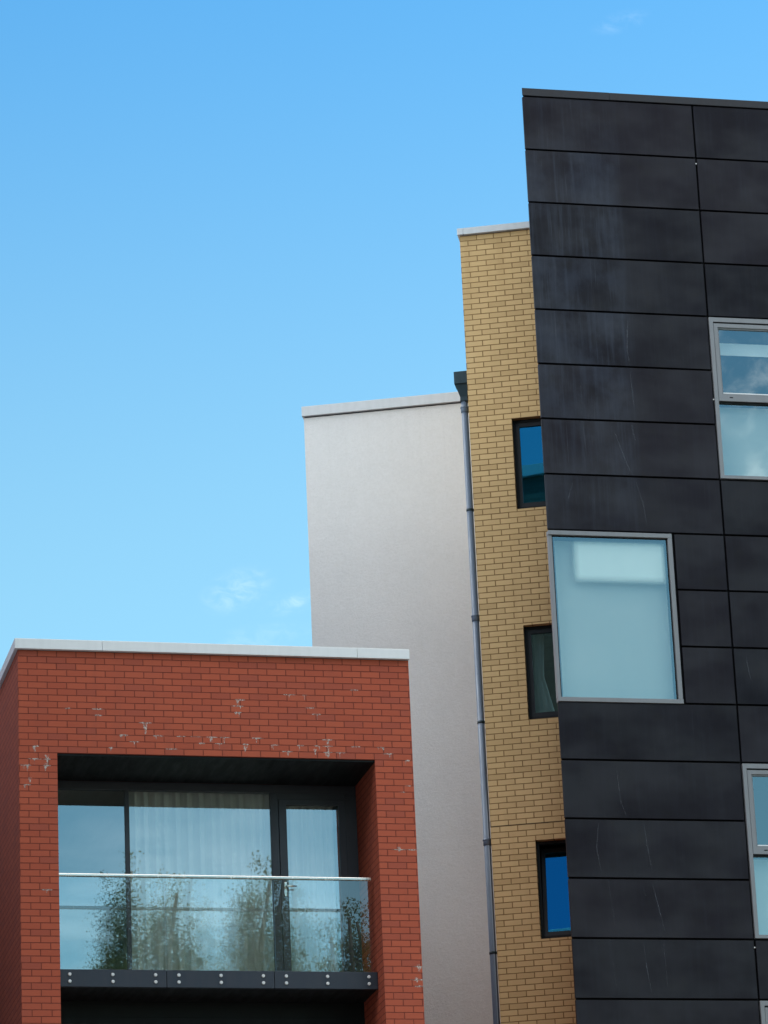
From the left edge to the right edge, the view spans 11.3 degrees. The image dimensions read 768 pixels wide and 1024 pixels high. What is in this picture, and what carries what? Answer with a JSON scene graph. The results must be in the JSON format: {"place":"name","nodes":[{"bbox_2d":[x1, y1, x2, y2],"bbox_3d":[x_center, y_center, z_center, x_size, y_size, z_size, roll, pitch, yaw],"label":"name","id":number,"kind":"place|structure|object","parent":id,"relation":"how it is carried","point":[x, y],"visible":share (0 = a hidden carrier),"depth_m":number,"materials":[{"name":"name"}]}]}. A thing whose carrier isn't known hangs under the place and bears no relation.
{"place":"outdoors","nodes":[
{"label":"outdoors","id":0,"kind":"place"},
{"bbox_2d":[0,638,424,1023],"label":"red brick building","id":1,"kind":"structure","parent":0,"point":[93,733],"depth_m":44.67,"materials":[{"name":"brick"}]},
{"bbox_2d":[129,792,274,970],"bbox_3d":[-2.135,4.359,45.128,1.700,2.370,0.120,2,-20,-13],"label":"curtain","id":2,"kind":"object","parent":1,"relation":"hanging from","point":[206,924],"visible":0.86,"depth_m":45.16,"materials":[{"name":"fabric"}]},
{"bbox_2d":[286,806,338,971],"bbox_3d":[-0.882,4.404,45.410,0.670,2.370,0.116,2,-20,-13],"label":"curtain","id":3,"kind":"object","parent":1,"relation":"hanging from","point":[312,904],"visible":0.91,"depth_m":45.42,"materials":[{"name":"fabric"}]},
{"bbox_2d":[278,799,350,971],"bbox_3d":[-0.797,4.403,45.283,0.792,2.191,0.131,2,-20,-13],"label":"balcony door","id":4,"kind":"structure","parent":1,"relation":"in","point":[282,803],"depth_m":45.35,"materials":[{"name":"metal"}]},
{"bbox_2d":[0,0,767,669],"label":"sky","id":5,"kind":"structure","parent":0,"point":[221,220],"materials":[{"name":"blue"}]},
{"bbox_2d":[301,392,500,1023],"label":"white rendered building","id":6,"kind":"structure","parent":0,"point":[389,566],"depth_m":53.32,"materials":[{"name":"white paint"}]},
{"bbox_2d":[522,88,767,1023],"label":"black clad building","id":7,"kind":"structure","parent":0,"point":[648,220],"depth_m":49.32,"materials":[{"name":"metal"}]},
{"bbox_2d":[546,530,683,704],"bbox_3d":[2.882,1.331,48.854,1.618,2.253,0.179,2,-20,-12],"label":"window","id":8,"kind":"structure","parent":7,"relation":"in","point":[615,647],"depth_m":48.93,"materials":[{"name":"glass"}]},
{"bbox_2d":[708,317,767,480],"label":"window","id":9,"kind":"structure","parent":7,"relation":"in","point":[741,433],"depth_m":50.19,"materials":[{"name":"glass"}]},
{"bbox_2d":[741,763,767,938],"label":"window","id":10,"kind":"structure","parent":7,"relation":"in","point":[758,868],"depth_m":48.16,"materials":[{"name":"glass"}]},
{"bbox_2d":[759,1001,767,1023],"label":"window","id":11,"kind":"structure","parent":7,"relation":"in","point":[763,1005],"depth_m":47.43,"materials":[{"name":"metal"}]},
{"label":"ground","id":12,"kind":"structure","parent":0,"visible":0},
{"bbox_2d":[454,221,575,1023],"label":"yellow brick building","id":13,"kind":"structure","parent":12,"relation":"on","point":[496,383],"depth_m":49.81,"materials":[{"name":"yellow brick"}]},
{"bbox_2d":[512,418,545,508],"bbox_3d":[1.966,-0.610,50.563,0.518,1.249,0.080,-5,-20,8],"label":"window","id":14,"kind":"structure","parent":13,"relation":"in","point":[518,424],"depth_m":50.59,"materials":[{"name":"black metal"}]},
{"bbox_2d":[524,625,557,718],"bbox_3d":[2.083,2.051,49.622,0.518,1.251,0.080,-5,-20,8],"label":"window","id":15,"kind":"structure","parent":13,"relation":"in","point":[546,629],"depth_m":49.65,"materials":[{"name":"black metal"}]},
{"bbox_2d":[532,634,554,712],"bbox_3d":[2.035,2.101,49.759,0.300,1.200,0.036,-5,-20,8],"label":"curtain","id":16,"kind":"object","parent":15,"relation":"hanging from","point":[543,702],"visible":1,"depth_m":49.76,"materials":[{"name":"fabric"}]},
{"bbox_2d":[536,840,570,938],"bbox_3d":[2.214,4.747,48.755,0.518,1.262,0.243,-5,-20,8],"label":"window","id":17,"kind":"structure","parent":13,"relation":"in","point":[545,934],"depth_m":48.75,"materials":[{"name":"black metal"}]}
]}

